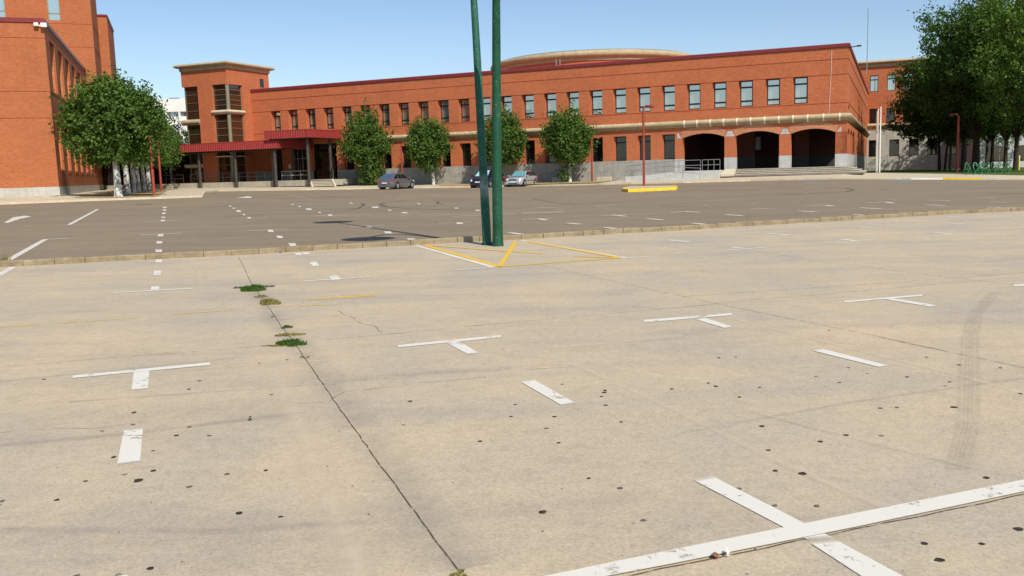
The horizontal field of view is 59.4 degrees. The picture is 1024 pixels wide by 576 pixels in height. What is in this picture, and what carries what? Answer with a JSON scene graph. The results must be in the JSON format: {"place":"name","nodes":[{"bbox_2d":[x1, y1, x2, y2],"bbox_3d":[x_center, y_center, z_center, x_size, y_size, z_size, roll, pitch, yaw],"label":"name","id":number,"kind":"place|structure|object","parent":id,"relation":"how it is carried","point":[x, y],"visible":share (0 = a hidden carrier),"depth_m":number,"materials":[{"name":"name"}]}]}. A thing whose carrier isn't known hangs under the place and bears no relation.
{"place":"outdoors","nodes":[
{"label":"outdoors","id":0,"kind":"place"},
{"bbox_2d":[0,211,1023,575],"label":"concrete lot","id":1,"kind":"structure","parent":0,"point":[658,453],"depth_m":5.48,"materials":[{"name":"beige concrete"}]},
{"bbox_2d":[19,293,388,325],"bbox_3d":[-3.333,0.220,9.973,4.111,0.003,0.852,-4,8,-16],"label":"worn yellow line","id":2,"kind":"object","parent":1,"relation":"on","point":[275,306],"visible":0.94,"depth_m":10.47,"materials":[{"name":"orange paint"}]},
{"bbox_2d":[470,0,491,244],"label":"green lamp post","id":3,"kind":"object","parent":1,"relation":"on","point":[484,200],"visible":0.9,"depth_m":17.52,"materials":[{"name":"green metal"}]},
{"bbox_2d":[492,0,503,246],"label":"green lamp post","id":4,"kind":"object","parent":1,"relation":"on","point":[497,235],"visible":1,"depth_m":16.84,"materials":[{"name":"green metal"}]},
{"bbox_2d":[0,327,1022,575],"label":"gum spots","id":5,"kind":"object","parent":1,"relation":"on","point":[588,477],"visible":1,"depth_m":4.14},
{"bbox_2d":[0,216,1023,575],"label":"parking markings","id":6,"kind":"object","parent":1,"relation":"on","point":[856,562],"visible":1,"depth_m":4.95,"materials":[{"name":"beige paint"}]},
{"bbox_2d":[423,241,619,266],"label":"yellow markings","id":7,"kind":"object","parent":1,"relation":"on","point":[506,255],"visible":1,"depth_m":15.30,"materials":[{"name":"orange paint"}]},
{"bbox_2d":[19,252,1023,428],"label":"hairline cracks","id":8,"kind":"object","parent":1,"relation":"on","point":[552,318],"visible":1,"depth_m":8.61,"materials":[{"name":"grey concrete"}]},
{"bbox_2d":[257,291,1022,575],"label":"expansion joint","id":9,"kind":"object","parent":1,"relation":"on","point":[633,574],"visible":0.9,"depth_m":3.62,"materials":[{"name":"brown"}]},
{"bbox_2d":[546,480,1023,575],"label":"parking line","id":10,"kind":"object","parent":1,"relation":"on","point":[796,531],"visible":1,"depth_m":3.45,"materials":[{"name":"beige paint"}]},
{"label":"grey smears","id":11,"kind":"structure","parent":1,"relation":"on","visible":0},
{"bbox_2d":[239,283,266,291],"bbox_3d":[-3.301,-0.017,11.406,0.375,0.104,0.264,-2,7,0],"label":"weed","id":12,"kind":"object","parent":11,"relation":"on","point":[252,288],"visible":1,"depth_m":11.35,"materials":[{"name":"green plant"}]},
{"bbox_2d":[259,297,280,305],"bbox_3d":[-2.742,0.141,10.174,0.236,0.079,0.269,-5,8,-24],"label":"weed","id":13,"kind":"object","parent":11,"relation":"on","point":[271,301],"visible":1,"depth_m":10.12,"materials":[{"name":"yellow plant"}]},
{"bbox_2d":[275,338,306,346],"bbox_3d":[-1.881,0.454,7.641,0.288,0.066,0.184,1,8,20],"label":"weed","id":14,"kind":"object","parent":11,"relation":"on","point":[291,342],"visible":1,"depth_m":7.62,"materials":[{"name":"green plant"}]},
{"bbox_2d":[0,175,1023,260],"bbox_3d":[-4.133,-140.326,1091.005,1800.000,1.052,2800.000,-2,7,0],"label":"asphalt","id":15,"kind":"structure","parent":0,"point":[207,222],"depth_m":31.84,"materials":[{"name":"grey asphalt"}]},
{"bbox_2d":[0,0,119,196],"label":"brick building","id":16,"kind":"structure","parent":15,"relation":"on","point":[39,66],"depth_m":65.07,"materials":[{"name":"orange brick"}]},
{"bbox_2d":[47,0,60,20],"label":"window","id":17,"kind":"structure","parent":16,"relation":"in","point":[53,6],"depth_m":91.03,"materials":[{"name":"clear glass"}]},
{"bbox_2d":[119,155,190,184],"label":"glazed lobby","id":18,"kind":"object","parent":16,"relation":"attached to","point":[180,170],"visible":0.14,"depth_m":106.41,"materials":[{"name":"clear glass"}]},
{"bbox_2d":[152,98,187,142],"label":"white building","id":19,"kind":"structure","parent":15,"relation":"on","point":[176,105],"depth_m":156.97,"materials":[{"name":"white paint"}]},
{"bbox_2d":[167,113,187,155],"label":"cedar tree","id":20,"kind":"object","parent":15,"relation":"on","point":[182,130],"visible":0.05,"depth_m":122.81,"materials":[{"name":"green plant"}]},
{"bbox_2d":[377,173,414,188],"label":"parked car","id":21,"kind":"object","parent":15,"relation":"on","point":[395,180],"visible":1,"depth_m":81.65,"materials":[{"name":"grey metal"}]},
{"bbox_2d":[470,169,504,187],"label":"parked car","id":22,"kind":"object","parent":15,"relation":"on","point":[474,182],"visible":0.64,"depth_m":80.52,"materials":[{"name":"metal"}]},
{"bbox_2d":[4,196,997,259],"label":"parking markings","id":23,"kind":"object","parent":15,"relation":"on","point":[43,240],"visible":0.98,"depth_m":25.90,"materials":[{"name":"beige paint"}]},
{"bbox_2d":[0,207,1023,266],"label":"kerb","id":24,"kind":"structure","parent":15,"relation":"on","point":[91,259],"depth_m":18.32,"materials":[{"name":"concrete"}]},
{"bbox_2d":[0,178,1023,204],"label":"kerb edge","id":25,"kind":"object","parent":15,"relation":"on","point":[80,200],"visible":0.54,"depth_m":74.72,"materials":[{"name":"beige concrete"}]},
{"bbox_2d":[506,171,537,186],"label":"parked car","id":26,"kind":"object","parent":15,"relation":"on","point":[522,178],"visible":0.91,"depth_m":81.90,"materials":[{"name":"silver metal"}]},
{"bbox_2d":[250,43,869,184],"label":"brick building","id":27,"kind":"structure","parent":15,"relation":"on","point":[800,106],"depth_m":85.92,"materials":[{"name":"brick"}]},
{"bbox_2d":[274,111,280,130],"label":"window","id":28,"kind":"structure","parent":27,"relation":"in","point":[277,114],"depth_m":99.86,"materials":[{"name":"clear glass"}]},
{"bbox_2d":[291,110,297,129],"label":"window","id":29,"kind":"structure","parent":27,"relation":"in","point":[294,112],"depth_m":98.96,"materials":[{"name":"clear glass"}]},
{"bbox_2d":[294,149,307,179],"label":"entrance door","id":30,"kind":"structure","parent":27,"relation":"in","point":[300,154],"depth_m":99.13,"materials":[{"name":"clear glass"}]},
{"bbox_2d":[309,109,315,128],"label":"window","id":31,"kind":"structure","parent":27,"relation":"in","point":[312,119],"depth_m":98.07,"materials":[{"name":"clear glass"}]},
{"bbox_2d":[327,108,333,128],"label":"window","id":32,"kind":"structure","parent":27,"relation":"in","point":[330,120],"depth_m":97.16,"materials":[{"name":"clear glass"}]},
{"bbox_2d":[382,104,389,125],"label":"window","id":33,"kind":"structure","parent":27,"relation":"in","point":[385,107],"depth_m":94.45,"materials":[{"name":"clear glass"}]},
{"bbox_2d":[384,147,391,167],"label":"window","id":34,"kind":"structure","parent":27,"relation":"in","point":[388,163],"depth_m":95.07,"materials":[{"name":"black glass"}]},
{"bbox_2d":[401,103,408,124],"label":"window","id":35,"kind":"structure","parent":27,"relation":"in","point":[404,106],"depth_m":93.55,"materials":[{"name":"brown glass"}]},
{"bbox_2d":[403,146,410,167],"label":"window","id":36,"kind":"structure","parent":27,"relation":"in","point":[407,163],"depth_m":94.17,"materials":[{"name":"black glass"}]},
{"bbox_2d":[421,102,428,123],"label":"window","id":37,"kind":"structure","parent":27,"relation":"in","point":[424,105],"depth_m":92.62,"materials":[{"name":"brown glass"}]},
{"bbox_2d":[441,100,448,122],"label":"window","id":38,"kind":"structure","parent":27,"relation":"in","point":[444,104],"depth_m":91.74,"materials":[{"name":"brown glass"}]},
{"bbox_2d":[461,99,469,121],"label":"window","id":39,"kind":"structure","parent":27,"relation":"in","point":[465,113],"depth_m":90.84,"materials":[{"name":"brown glass"}]},
{"bbox_2d":[463,143,470,165],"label":"window","id":40,"kind":"structure","parent":27,"relation":"in","point":[467,146],"depth_m":91.41,"materials":[{"name":"black glass"}]},
{"bbox_2d":[483,98,490,119],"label":"window","id":41,"kind":"structure","parent":27,"relation":"in","point":[486,101],"depth_m":89.90,"materials":[{"name":"blue glass"}]},
{"bbox_2d":[503,96,511,115],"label":"window","id":42,"kind":"structure","parent":27,"relation":"in","point":[507,100],"depth_m":88.94,"materials":[{"name":"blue glass"}]},
{"bbox_2d":[524,95,533,117],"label":"window","id":43,"kind":"structure","parent":27,"relation":"in","point":[529,99],"depth_m":88.12,"materials":[{"name":"blue glass"}]},
{"bbox_2d":[526,140,534,163],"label":"window","id":44,"kind":"structure","parent":27,"relation":"in","point":[530,153],"depth_m":88.70,"materials":[{"name":"black glass"}]},
{"bbox_2d":[546,93,555,116],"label":"window","id":45,"kind":"structure","parent":27,"relation":"in","point":[551,98],"depth_m":87.20,"materials":[{"name":"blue glass"}]},
{"bbox_2d":[569,92,578,114],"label":"window","id":46,"kind":"structure","parent":27,"relation":"in","point":[574,95],"depth_m":86.26,"materials":[{"name":"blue glass"}]},
{"bbox_2d":[592,90,601,114],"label":"window","id":47,"kind":"structure","parent":27,"relation":"in","point":[596,95],"depth_m":85.43,"materials":[{"name":"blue glass"}]},
{"bbox_2d":[593,138,602,161],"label":"window","id":48,"kind":"structure","parent":27,"relation":"in","point":[598,155],"depth_m":85.98,"materials":[{"name":"black glass"}]},
{"bbox_2d":[615,89,625,113],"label":"window","id":49,"kind":"structure","parent":27,"relation":"in","point":[620,94],"depth_m":84.52,"materials":[{"name":"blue glass"}]},
{"bbox_2d":[616,137,626,160],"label":"window","id":50,"kind":"structure","parent":27,"relation":"in","point":[621,148],"depth_m":85.10,"materials":[{"name":"grey glass"}]},
{"bbox_2d":[639,87,649,111],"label":"window","id":51,"kind":"structure","parent":27,"relation":"in","point":[644,93],"depth_m":83.62,"materials":[{"name":"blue glass"}]},
{"bbox_2d":[640,135,650,159],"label":"window","id":52,"kind":"structure","parent":27,"relation":"in","point":[647,138],"depth_m":84.15,"materials":[{"name":"grey glass"}]},
{"bbox_2d":[664,86,674,110],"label":"window","id":53,"kind":"structure","parent":27,"relation":"in","point":[669,91],"depth_m":82.71,"materials":[{"name":"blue glass"}]},
{"bbox_2d":[664,134,674,158],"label":"window","id":54,"kind":"structure","parent":27,"relation":"in","point":[669,140],"depth_m":83.29,"materials":[{"name":"grey glass"}]},
{"bbox_2d":[689,84,699,109],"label":"window","id":55,"kind":"structure","parent":27,"relation":"in","point":[694,89],"depth_m":81.80,"materials":[{"name":"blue glass"}]},
{"bbox_2d":[714,82,725,107],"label":"window","id":56,"kind":"structure","parent":27,"relation":"in","point":[719,88],"depth_m":80.90,"materials":[{"name":"blue glass"}]},
{"bbox_2d":[740,81,752,106],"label":"window","id":57,"kind":"structure","parent":27,"relation":"in","point":[746,87],"depth_m":80.00,"materials":[{"name":"blue glass"}]},
{"bbox_2d":[767,79,779,104],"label":"window","id":58,"kind":"structure","parent":27,"relation":"in","point":[773,85],"depth_m":79.09,"materials":[{"name":"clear glass"}]},
{"bbox_2d":[794,77,806,103],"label":"window","id":59,"kind":"structure","parent":27,"relation":"in","point":[800,84],"depth_m":78.21,"materials":[{"name":"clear glass"}]},
{"bbox_2d":[622,185,677,191],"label":"traffic island","id":60,"kind":"structure","parent":15,"relation":"on","point":[645,188],"depth_m":53.93,"materials":[{"name":"yellow concrete"}]},
{"bbox_2d":[642,104,653,185],"bbox_3d":[9.138,-9.541,60.003,0.829,5.411,0.437,-2,7,0],"label":"red lamp post","id":61,"kind":"object","parent":60,"relation":"on","point":[643,129],"visible":0.93,"depth_m":59.88,"materials":[{"name":"red metal"}]},
{"bbox_2d":[858,57,965,170],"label":"brick wing","id":62,"kind":"structure","parent":15,"relation":"on","point":[898,153],"depth_m":129.70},
{"bbox_2d":[868,140,875,156],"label":"window","id":63,"kind":"structure","parent":62,"relation":"in","point":[872,143],"depth_m":131.55,"materials":[{"name":"black glass"}]},
{"bbox_2d":[869,109,877,122],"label":"window","id":64,"kind":"structure","parent":62,"relation":"in","point":[872,112],"depth_m":130.94,"materials":[{"name":"black glass"}]},
{"bbox_2d":[870,76,877,91],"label":"window","id":65,"kind":"structure","parent":62,"relation":"in","point":[873,79],"depth_m":130.33,"materials":[{"name":"clear glass"}]},
{"bbox_2d":[887,75,895,90],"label":"window","id":66,"kind":"structure","parent":62,"relation":"in","point":[890,86],"depth_m":129.51,"materials":[{"name":"clear glass"}]},
{"bbox_2d":[889,139,898,155],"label":"window","id":67,"kind":"structure","parent":62,"relation":"in","point":[893,144],"depth_m":130.39,"materials":[{"name":"grey glass"}]},
{"bbox_2d":[909,139,918,155],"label":"window","id":68,"kind":"structure","parent":62,"relation":"in","point":[913,150],"depth_m":129.41,"materials":[{"name":"grey glass"}]},
{"bbox_2d":[927,138,936,154],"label":"window","id":69,"kind":"structure","parent":62,"relation":"in","point":[931,147],"depth_m":128.50,"materials":[{"name":"black glass"}]},
{"bbox_2d":[0,173,1023,202],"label":"pavement","id":70,"kind":"structure","parent":0,"point":[184,192],"depth_m":75.61,"materials":[{"name":"beige concrete"}]},
{"bbox_2d":[74,190,165,197],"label":"soil bed","id":71,"kind":"object","parent":70,"relation":"on","point":[137,194],"visible":0.78,"depth_m":70.80,"materials":[{"name":"brown soil"}]},
{"bbox_2d":[48,65,175,196],"bbox_3d":[-29.027,-11.301,64.850,8.705,9.447,7.027,-2,7,0],"label":"plane tree","id":72,"kind":"object","parent":71,"relation":"on","point":[131,119],"visible":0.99,"depth_m":63.87,"materials":[{"name":"green plant"}]},
{"bbox_2d":[88,122,157,193],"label":"plane tree","id":73,"kind":"object","parent":71,"relation":"on","point":[127,189],"visible":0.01,"depth_m":73.19,"materials":[{"name":"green plant"}]},
{"bbox_2d":[130,91,169,192],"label":"plane tree","id":74,"kind":"object","parent":71,"relation":"on","point":[133,182],"visible":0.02,"depth_m":79.22,"materials":[{"name":"green plant"}]},
{"bbox_2d":[148,132,155,194],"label":"red lamp post","id":75,"kind":"object","parent":71,"relation":"on","point":[152,174],"visible":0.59,"depth_m":65.28,"materials":[{"name":"red metal"}]},
{"bbox_2d":[134,101,170,191],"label":"plane tree","id":76,"kind":"object","parent":71,"relation":"on","point":[137,180],"depth_m":85.12,"materials":[{"name":"green plant"}]},
{"bbox_2d":[140,114,185,190],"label":"plane tree","id":77,"kind":"object","parent":71,"relation":"on","point":[171,146],"visible":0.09,"depth_m":91.02,"materials":[{"name":"green plant"}]},
{"bbox_2d":[144,116,186,189],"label":"plane tree","id":78,"kind":"object","parent":70,"relation":"on","point":[148,180],"visible":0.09,"depth_m":97.94,"materials":[{"name":"green plant"}]},
{"bbox_2d":[104,178,355,189],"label":"terrace","id":79,"kind":"structure","parent":70,"relation":"on","point":[254,184],"depth_m":96.36,"materials":[{"name":"concrete"}]},
{"bbox_2d":[173,60,274,182],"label":"brick tower","id":80,"kind":"structure","parent":79,"relation":"on","point":[218,103],"depth_m":98.48,"materials":[{"name":"brick"}]},
{"bbox_2d":[184,87,199,119],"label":"window","id":81,"kind":"structure","parent":80,"relation":"in","point":[191,93],"depth_m":99.05,"materials":[{"name":"brown glass"}]},
{"bbox_2d":[187,125,202,163],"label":"window","id":82,"kind":"structure","parent":80,"relation":"in","point":[194,134],"depth_m":99.56,"materials":[{"name":"brown glass"}]},
{"bbox_2d":[190,168,203,182],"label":"window","id":83,"kind":"structure","parent":80,"relation":"in","point":[193,170],"depth_m":100.15,"materials":[{"name":"black glass"}]},
{"bbox_2d":[213,84,241,109],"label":"window","id":84,"kind":"structure","parent":80,"relation":"in","point":[226,96],"depth_m":97.57,"materials":[{"name":"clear glass"}]},
{"bbox_2d":[215,114,244,155],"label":"window","id":85,"kind":"structure","parent":80,"relation":"in","point":[229,127],"depth_m":98.02,"materials":[{"name":"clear glass"}]},
{"bbox_2d":[218,157,246,181],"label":"window","id":86,"kind":"structure","parent":80,"relation":"in","point":[226,164],"depth_m":98.58,"materials":[{"name":"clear glass"}]},
{"bbox_2d":[190,172,264,182],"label":"terrace railing","id":87,"kind":"object","parent":79,"relation":"on","point":[222,177],"visible":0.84,"depth_m":97.22,"materials":[{"name":"metal"}]},
{"bbox_2d":[180,140,312,187],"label":"entrance canopy","id":88,"kind":"object","parent":79,"relation":"on","point":[239,146],"visible":0.95,"depth_m":95.36,"materials":[{"name":"red metal"}]},
{"bbox_2d":[264,129,341,186],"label":"raised canopy","id":89,"kind":"object","parent":79,"relation":"on","point":[306,135],"visible":0.95,"depth_m":92.17,"materials":[{"name":"red metal"}]},
{"bbox_2d":[309,179,336,186],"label":"entrance steps","id":90,"kind":"structure","parent":70,"relation":"on","point":[313,183],"depth_m":91.68,"materials":[{"name":"concrete"}]},
{"bbox_2d":[415,180,614,185],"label":"soil strip","id":91,"kind":"object","parent":70,"relation":"on","point":[466,184],"visible":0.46,"depth_m":84.91,"materials":[{"name":"brown soil"}]},
{"bbox_2d":[333,97,394,185],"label":"plane tree","id":92,"kind":"object","parent":91,"relation":"on","point":[367,146],"visible":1,"depth_m":91.73,"materials":[{"name":"green plant"}]},
{"bbox_2d":[402,115,455,184],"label":"plane tree","id":93,"kind":"object","parent":91,"relation":"on","point":[428,144],"visible":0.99,"depth_m":88.96,"materials":[{"name":"green plant"}]},
{"bbox_2d":[473,104,529,166],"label":"plane tree","id":94,"kind":"object","parent":91,"relation":"on","point":[513,139],"visible":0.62,"depth_m":86.27,"materials":[{"name":"green plant"}]},
{"bbox_2d":[536,96,600,181],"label":"plane tree","id":95,"kind":"object","parent":91,"relation":"on","point":[567,137],"visible":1,"depth_m":83.12,"materials":[{"name":"green plant"}]},
{"bbox_2d":[625,159,723,181],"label":"access ramp","id":96,"kind":"structure","parent":70,"relation":"on","point":[692,175],"depth_m":79.98,"materials":[{"name":"grey concrete"}]},
{"bbox_2d":[721,166,867,176],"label":"arcade steps","id":97,"kind":"structure","parent":70,"relation":"on","point":[793,171],"depth_m":78.06,"materials":[{"name":"concrete"}]},
{"bbox_2d":[96,0,1015,98],"label":"sky","id":98,"kind":"structure","parent":0,"point":[306,42],"materials":[{"name":"blue"}]},
{"bbox_2d":[866,167,1023,174],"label":"lawn","id":99,"kind":"structure","parent":0,"point":[952,171],"depth_m":87.81,"materials":[{"name":"green plant"}]},
{"bbox_2d":[878,107,881,172],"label":"flag pole","id":100,"kind":"object","parent":99,"relation":"on","point":[879,143],"visible":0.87,"depth_m":86.02,"materials":[{"name":"white metal"}]},
{"bbox_2d":[881,55,975,169],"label":"elm tree","id":101,"kind":"object","parent":99,"relation":"on","point":[946,134],"visible":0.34,"depth_m":102.60,"materials":[{"name":"green plant"}]},
{"bbox_2d":[897,57,968,169],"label":"elm tree","id":102,"kind":"object","parent":99,"relation":"on","point":[945,161],"visible":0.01,"depth_m":105.90,"materials":[{"name":"green plant"}]},
{"bbox_2d":[908,55,985,169],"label":"elm tree","id":103,"kind":"object","parent":99,"relation":"on","point":[950,158],"visible":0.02,"depth_m":108.96,"materials":[{"name":"green plant"}]},
{"bbox_2d":[950,113,959,171],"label":"red lamp post","id":104,"kind":"object","parent":99,"relation":"on","point":[957,143],"visible":0.95,"depth_m":83.01,"materials":[{"name":"red metal"}]},
{"bbox_2d":[912,1,1004,169],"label":"elm tree","id":105,"kind":"object","parent":99,"relation":"on","point":[962,127],"visible":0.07,"depth_m":98.74,"materials":[{"name":"green plant"}]},
{"bbox_2d":[907,0,1022,170],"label":"elm tree","id":106,"kind":"object","parent":99,"relation":"on","point":[947,58],"visible":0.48,"depth_m":90.20,"materials":[{"name":"green plant"}]},
{"bbox_2d":[943,42,1022,168],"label":"elm tree","id":107,"kind":"object","parent":99,"relation":"on","point":[992,137],"visible":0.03,"depth_m":98.92,"materials":[{"name":"green plant"}]},
{"bbox_2d":[947,0,1023,169],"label":"elm tree","id":108,"kind":"object","parent":99,"relation":"on","point":[958,77],"visible":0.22,"depth_m":86.84,"materials":[{"name":"green plant"}]},
{"bbox_2d":[951,14,1023,168],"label":"elm tree","id":109,"kind":"object","parent":99,"relation":"on","point":[1006,136],"visible":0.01,"depth_m":94.99,"materials":[{"name":"green plant"}]},
{"bbox_2d":[965,0,1023,130],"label":"elm tree","id":110,"kind":"object","parent":99,"relation":"on","point":[1012,33],"visible":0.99,"depth_m":78.84,"materials":[{"name":"green plant"}]},
{"bbox_2d":[965,131,1023,167],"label":"grey building","id":111,"kind":"structure","parent":99,"relation":"on","point":[998,152],"depth_m":120.49,"materials":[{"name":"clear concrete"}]},
{"bbox_2d":[985,146,1003,161],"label":"window","id":112,"kind":"structure","parent":111,"relation":"in","point":[998,150],"depth_m":120.57,"materials":[{"name":"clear glass"}]},
{"bbox_2d":[983,126,1021,167],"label":"elm tree","id":113,"kind":"object","parent":99,"relation":"on","point":[988,140],"depth_m":116.70,"materials":[{"name":"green plant"}]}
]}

